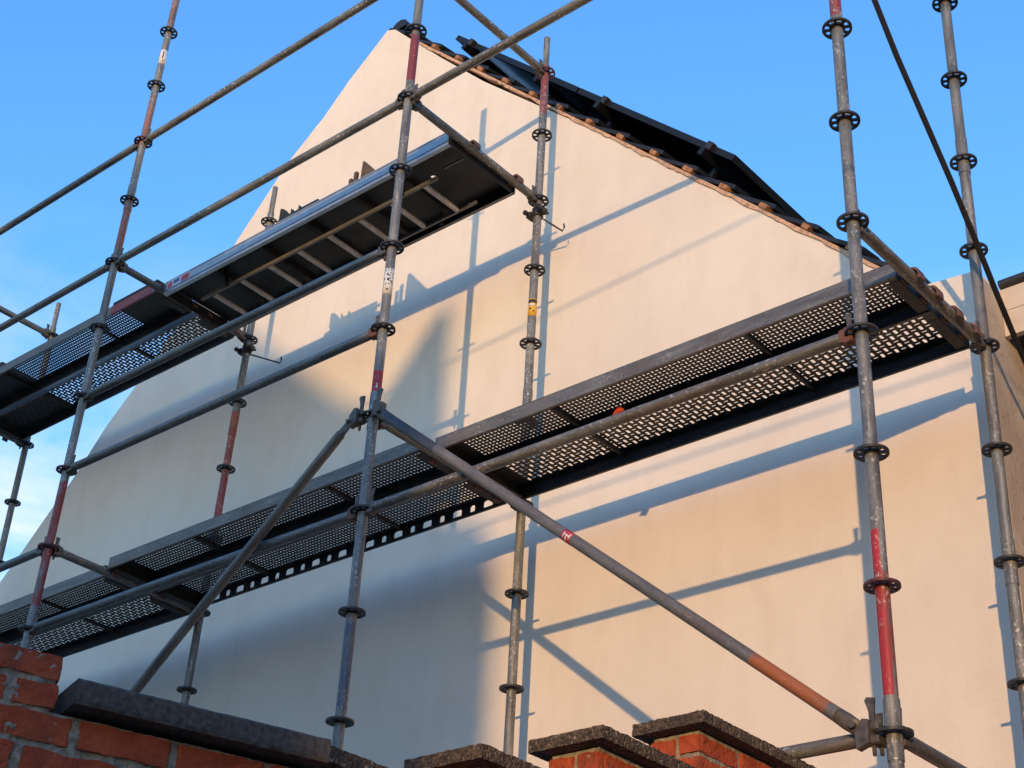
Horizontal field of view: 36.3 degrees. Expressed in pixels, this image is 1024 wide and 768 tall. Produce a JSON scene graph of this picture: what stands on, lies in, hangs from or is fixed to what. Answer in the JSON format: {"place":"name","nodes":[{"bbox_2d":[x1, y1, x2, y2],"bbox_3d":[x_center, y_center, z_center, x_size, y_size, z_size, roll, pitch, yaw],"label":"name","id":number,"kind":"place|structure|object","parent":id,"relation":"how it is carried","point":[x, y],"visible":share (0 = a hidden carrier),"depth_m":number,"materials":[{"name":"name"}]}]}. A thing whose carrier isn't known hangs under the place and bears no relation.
{"place":"outdoors","nodes":[
{"label":"outdoors","id":0,"kind":"place"},
{"bbox_2d":[0,19,1023,767],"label":"house","id":1,"kind":"structure","parent":0,"point":[756,535],"depth_m":8.46,"materials":[{"name":"cream painted plaster"},{"name":"dark tile"}]},
{"bbox_2d":[455,35,619,130],"bbox_3d":[0.281,-2.001,11.333,1.080,0.219,1.668,33,2,-39],"label":"solar panel","id":2,"kind":"object","parent":1,"relation":"attached to","point":[562,91],"visible":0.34,"depth_m":11.05,"materials":[{"name":"black glass"}]},
{"bbox_2d":[577,88,805,220],"bbox_3d":[1.137,-1.357,10.025,1.080,0.219,1.668,33,2,-39],"label":"solar panel","id":3,"kind":"object","parent":1,"relation":"attached to","point":[712,159],"visible":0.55,"depth_m":9.73,"materials":[{"name":"black glass"}]},
{"bbox_2d":[0,0,1023,581],"label":"sky","id":4,"kind":"structure","parent":0,"point":[753,79],"materials":[{"name":"blue"}]},
{"bbox_2d":[871,0,1023,364],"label":"overhead cable","id":5,"kind":"object","parent":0,"point":[950,180],"visible":1,"depth_m":6.70,"materials":[{"name":"black rubber"}]},
{"label":"ground","id":6,"kind":"structure","parent":0,"visible":0},
{"bbox_2d":[0,302,60,562],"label":"scaffold standard","id":7,"kind":"object","parent":6,"relation":"on","point":[12,502],"visible":0.73,"depth_m":11.89,"materials":[{"name":"metal"}]},
{"bbox_2d":[0,306,49,338],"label":"scaffold transom","id":8,"kind":"object","parent":7,"relation":"attached to","point":[29,324],"visible":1,"depth_m":12.44,"materials":[{"name":"metal"}]},
{"bbox_2d":[0,312,240,441],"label":"steel deck","id":9,"kind":"structure","parent":7,"relation":"attached to","point":[11,428],"depth_m":11.21,"materials":[{"name":"grey metal"}]},
{"bbox_2d":[5,393,66,426],"bbox_3d":[-3.632,0.198,11.768,0.670,0.027,0.298,-22,-39,35],"label":"cover board","id":10,"kind":"object","parent":9,"relation":"on","point":[36,411],"visible":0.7,"depth_m":11.75,"materials":[{"name":"black metal"}]},
{"bbox_2d":[18,0,179,648],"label":"scaffold standard","id":11,"kind":"object","parent":6,"relation":"on","point":[48,545],"visible":0.89,"depth_m":9.62,"materials":[{"name":"metal"}]},
{"bbox_2d":[0,536,46,571],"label":"scaffold ledger","id":12,"kind":"object","parent":11,"relation":"attached to","point":[21,559],"visible":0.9,"depth_m":8.99,"materials":[{"name":"metal"}]},
{"bbox_2d":[0,141,138,235],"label":"scaffold ledger","id":13,"kind":"object","parent":11,"relation":"attached to","point":[86,177],"visible":0.94,"depth_m":10.88,"materials":[{"name":"metal"}]},
{"bbox_2d":[51,537,191,613],"bbox_3d":[-2.269,1.149,9.224,0.048,0.149,1.053,-22,-39,35],"label":"scaffold transom","id":14,"kind":"object","parent":11,"relation":"attached to","point":[82,562],"visible":0.69,"depth_m":9.06,"materials":[{"name":"metal"}]},
{"bbox_2d":[0,565,151,643],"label":"steel deck","id":15,"kind":"structure","parent":14,"relation":"on","point":[64,589],"depth_m":9.63,"materials":[{"name":"grey metal"}]},
{"bbox_2d":[9,591,195,657],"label":"steel deck","id":16,"kind":"structure","parent":14,"relation":"on","point":[167,612],"depth_m":9.92,"materials":[{"name":"grey metal"}]},
{"bbox_2d":[108,442,471,587],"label":"steel deck","id":17,"kind":"structure","parent":14,"relation":"on","point":[127,564],"depth_m":8.48,"materials":[{"name":"grey metal"}]},
{"bbox_2d":[156,479,506,609],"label":"steel deck","id":18,"kind":"structure","parent":14,"relation":"on","point":[181,592],"depth_m":8.72,"materials":[{"name":"grey metal"}]},
{"bbox_2d":[117,262,247,341],"bbox_3d":[-2.154,-0.559,10.275,0.049,0.143,1.054,-22,-40,36],"label":"scaffold transom","id":19,"kind":"object","parent":11,"relation":"attached to","point":[145,280],"visible":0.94,"depth_m":10.06,"materials":[{"name":"metal"}]},
{"bbox_2d":[0,283,198,410],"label":"steel deck","id":20,"kind":"structure","parent":19,"relation":"on","point":[177,311],"depth_m":10.84,"materials":[{"name":"grey metal"}]},
{"bbox_2d":[0,362,35,397],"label":"board stack","id":21,"kind":"object","parent":20,"relation":"on","point":[2,363],"visible":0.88,"depth_m":11.38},
{"bbox_2d":[113,279,191,322],"bbox_3d":[-2.402,-0.542,10.427,0.470,0.027,0.295,-22,-39,35],"label":"cover board","id":22,"kind":"object","parent":20,"relation":"on","point":[137,291],"visible":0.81,"depth_m":10.41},
{"bbox_2d":[66,315,379,476],"bbox_3d":[-1.617,0.099,8.404,2.517,0.151,0.048,-21,-39,35],"label":"scaffold ledger","id":23,"kind":"object","parent":11,"relation":"attached to","point":[310,361],"visible":1,"depth_m":8.29,"materials":[{"name":"metal"}]},
{"bbox_2d":[83,238,387,402],"bbox_3d":[-1.592,-0.316,8.660,2.514,0.152,0.048,-21,-39,35],"label":"scaffold ledger","id":24,"kind":"object","parent":11,"relation":"attached to","point":[330,277],"visible":0.98,"depth_m":8.56,"materials":[{"name":"metal"}]},
{"bbox_2d":[115,89,404,266],"bbox_3d":[-1.540,-1.175,9.191,2.508,0.140,0.051,-22,-39,35],"label":"scaffold ledger","id":25,"kind":"object","parent":11,"relation":"attached to","point":[382,113],"visible":0.98,"depth_m":9.09,"materials":[{"name":"metal"}]},
{"bbox_2d":[143,0,377,145],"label":"scaffold ledger","id":26,"kind":"object","parent":11,"relation":"attached to","point":[266,65],"visible":1,"depth_m":9.75,"materials":[{"name":"metal"}]},
{"bbox_2d":[0,642,331,767],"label":"garden wall","id":27,"kind":"structure","parent":6,"relation":"on","point":[80,723],"depth_m":3.00,"materials":[{"name":"red brick"}]},
{"bbox_2d":[176,186,277,704],"bbox_3d":[-1.967,2.235,9.054,0.150,8.590,0.150,-21,-40,35],"label":"scaffold standard","id":28,"kind":"object","parent":6,"relation":"on","point":[187,690],"visible":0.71,"depth_m":10.10,"materials":[{"name":"metal"}]},
{"bbox_2d":[234,342,281,363],"bbox_3d":[-1.723,-0.192,10.568,0.319,0.108,0.162,13,-33,-15],"label":"wall tie","id":29,"kind":"object","parent":28,"relation":"attached to","point":[247,347],"depth_m":10.54,"materials":[{"name":"metal"}]},
{"bbox_2d":[325,0,426,749],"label":"scaffold standard","id":30,"kind":"object","parent":6,"relation":"on","point":[340,721],"visible":0.97,"depth_m":7.47,"materials":[{"name":"metal"}]},
{"bbox_2d":[29,495,359,639],"bbox_3d":[-1.669,0.957,7.873,2.522,0.158,0.048,-21,-39,35],"label":"scaffold ledger","id":31,"kind":"object","parent":30,"relation":"attached to","point":[274,542],"visible":0.96,"depth_m":7.80,"materials":[{"name":"metal"}]},
{"bbox_2d":[348,396,366,430],"bbox_3d":[-0.730,0.139,7.425,0.075,0.192,0.050,-22,-39,35],"label":"brace casting","id":32,"kind":"object","parent":30,"relation":"attached to","point":[356,419],"visible":0.98,"depth_m":7.40,"materials":[{"name":"metal"}]},
{"bbox_2d":[129,419,350,692],"bbox_3d":[-1.731,1.367,7.572,0.049,0.054,3.114,34,-82,-40],"label":"diagonal brace","id":33,"kind":"object","parent":32,"relation":"attached to","point":[244,554],"visible":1,"depth_m":7.48,"materials":[{"name":"metal"}]},
{"bbox_2d":[371,388,386,423],"bbox_3d":[-0.627,0.098,7.347,0.075,0.192,0.050,-22,-39,35],"label":"brace casting","id":34,"kind":"object","parent":30,"relation":"attached to","point":[378,403],"visible":0.84,"depth_m":7.32,"materials":[{"name":"metal"}]},
{"bbox_2d":[378,420,516,510],"bbox_3d":[-0.302,0.377,7.755,0.048,0.139,1.041,-21,-39,35],"label":"scaffold transom","id":35,"kind":"object","parent":30,"relation":"attached to","point":[382,425],"visible":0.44,"depth_m":7.54,"materials":[{"name":"metal"}]},
{"bbox_2d":[429,264,943,473],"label":"steel deck","id":36,"kind":"structure","parent":35,"relation":"on","point":[913,303],"depth_m":6.91,"materials":[{"name":"grey metal"}]},
{"bbox_2d":[613,394,623,414],"bbox_3d":[0.487,0.093,7.171,0.056,0.116,0.030,-22,-39,35],"label":"orange tag","id":37,"kind":"object","parent":36,"relation":"attached to","point":[619,408],"visible":1,"depth_m":7.15,"materials":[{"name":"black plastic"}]},
{"bbox_2d":[412,101,537,204],"bbox_3d":[-0.202,-1.323,8.803,0.049,0.152,1.042,-22,-40,35],"label":"scaffold transom","id":38,"kind":"object","parent":30,"relation":"attached to","point":[462,141],"visible":0.9,"depth_m":8.77,"materials":[{"name":"metal"}]},
{"bbox_2d":[164,133,523,332],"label":"aluminium deck","id":39,"kind":"structure","parent":38,"relation":"on","point":[343,226],"depth_m":9.46,"materials":[{"name":"silver metal"}]},
{"bbox_2d":[278,199,318,221],"bbox_3d":[-1.258,-1.021,9.630,0.431,0.200,0.190,-22,-39,35],"label":"tile stack","id":40,"kind":"object","parent":39,"relation":"on","point":[284,213],"visible":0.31,"depth_m":9.62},
{"bbox_2d":[353,171,358,181],"bbox_3d":[-0.932,-1.193,9.281,0.024,0.165,0.022,-22,-39,35],"label":"wooden peg","id":41,"kind":"object","parent":39,"relation":"on","point":[356,175],"visible":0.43,"depth_m":9.30,"materials":[{"name":"brown wood"}]},
{"bbox_2d":[360,161,374,177],"bbox_3d":[-0.814,-1.259,9.220,0.215,0.224,0.022,-22,-39,35],"label":"board offcut","id":42,"kind":"object","parent":39,"relation":"on","point":[367,168],"visible":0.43,"depth_m":9.27,"materials":[{"name":"brown wood"}]},
{"bbox_2d":[455,0,544,77],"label":"scaffold transom","id":43,"kind":"object","parent":30,"relation":"attached to","point":[494,29],"visible":1,"depth_m":9.37,"materials":[{"name":"metal"}]},
{"bbox_2d":[410,0,592,104],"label":"scaffold ledger","id":44,"kind":"object","parent":30,"relation":"attached to","point":[502,45],"visible":1,"depth_m":8.05,"materials":[{"name":"metal"}]},
{"bbox_2d":[375,407,859,734],"bbox_3d":[0.229,0.603,6.097,0.050,0.054,3.124,33,-2,-39],"label":"diagonal brace","id":45,"kind":"object","parent":30,"relation":"attached to","point":[840,717],"visible":1,"depth_m":5.73,"materials":[{"name":"metal"}]},
{"bbox_2d":[499,36,554,755],"bbox_3d":[-0.001,1.471,7.578,0.150,8.569,0.150,-22,-40,35],"label":"scaffold standard","id":46,"kind":"object","parent":6,"relation":"on","point":[516,593],"visible":0.81,"depth_m":8.52,"materials":[{"name":"metal"}]},
{"bbox_2d":[523,203,564,231],"bbox_3d":[0.188,-0.959,9.111,0.153,0.088,0.225,-22,-39,35],"label":"wall tie","id":47,"kind":"object","parent":46,"relation":"attached to","point":[537,209],"depth_m":9.08,"materials":[{"name":"metal"}]},
{"bbox_2d":[320,709,815,767],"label":"stepped wall","id":48,"kind":"structure","parent":6,"relation":"on","point":[703,738],"depth_m":4.36,"materials":[{"name":"red brick"}]},
{"bbox_2d":[822,0,913,767],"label":"scaffold standard","id":49,"kind":"object","parent":6,"relation":"on","point":[882,585],"visible":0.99,"depth_m":5.45,"materials":[{"name":"metal"}]},
{"bbox_2d":[364,313,855,516],"bbox_3d":[0.294,0.170,6.405,2.507,0.141,0.048,-22,-39,35],"label":"scaffold ledger","id":50,"kind":"object","parent":49,"relation":"attached to","point":[840,339],"visible":0.94,"depth_m":6.23,"materials":[{"name":"metal"}]},
{"bbox_2d":[779,713,885,758],"bbox_3d":[0.219,1.467,5.607,2.503,0.140,0.048,-22,-39,35],"label":"scaffold ledger","id":51,"kind":"object","parent":49,"relation":"attached to","point":[823,746],"visible":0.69,"depth_m":4.98,"materials":[{"name":"metal"}]},
{"bbox_2d":[854,697,882,756],"bbox_3d":[1.116,1.072,4.889,0.075,0.192,0.050,-22,-39,35],"label":"brace casting","id":52,"kind":"object","parent":49,"relation":"attached to","point":[866,737],"visible":0.99,"depth_m":4.86,"materials":[{"name":"metal"}]},
{"bbox_2d":[858,209,985,350],"bbox_3d":[1.645,-0.409,6.266,0.049,0.144,1.031,-22,-39,35],"label":"scaffold transom","id":53,"kind":"object","parent":49,"relation":"attached to","point":[892,259],"visible":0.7,"depth_m":6.22,"materials":[{"name":"metal"}]},
{"bbox_2d":[474,305,981,502],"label":"steel deck","id":54,"kind":"structure","parent":53,"relation":"on","point":[953,339],"depth_m":7.22,"materials":[{"name":"grey metal"}]},
{"bbox_2d":[932,0,1023,738],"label":"scaffold standard","id":55,"kind":"object","parent":6,"relation":"on","point":[998,450],"visible":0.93,"depth_m":6.52,"materials":[{"name":"metal"}]},
{"bbox_2d":[901,708,966,767],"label":"scaffold transom","id":56,"kind":"object","parent":55,"relation":"attached to","point":[925,752],"visible":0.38,"depth_m":4.98,"materials":[{"name":"metal"}]},
{"bbox_2d":[997,272,1023,349],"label":"annex","id":57,"kind":"object","parent":6,"relation":"on","point":[1011,288],"visible":0.91,"depth_m":7.24,"materials":[{"name":"white paint"}]},
{"bbox_3d":[-4.624,2.514,9.862,0.150,8.672,0.150,-22,-39,35],"label":"scaffold standard","id":58,"kind":"object","parent":6,"relation":"on","visible":0},
{"bbox_2d":[0,432,24,448],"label":"scaffold transom","id":59,"kind":"object","parent":58,"relation":"attached to","point":[19,444],"visible":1,"depth_m":11.99,"materials":[{"name":"metal"}]},
{"bbox_2d":[0,254,112,331],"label":"scaffold ledger","id":60,"kind":"object","parent":58,"relation":"attached to","point":[64,291],"visible":0.91,"depth_m":10.25,"materials":[{"name":"metal"}]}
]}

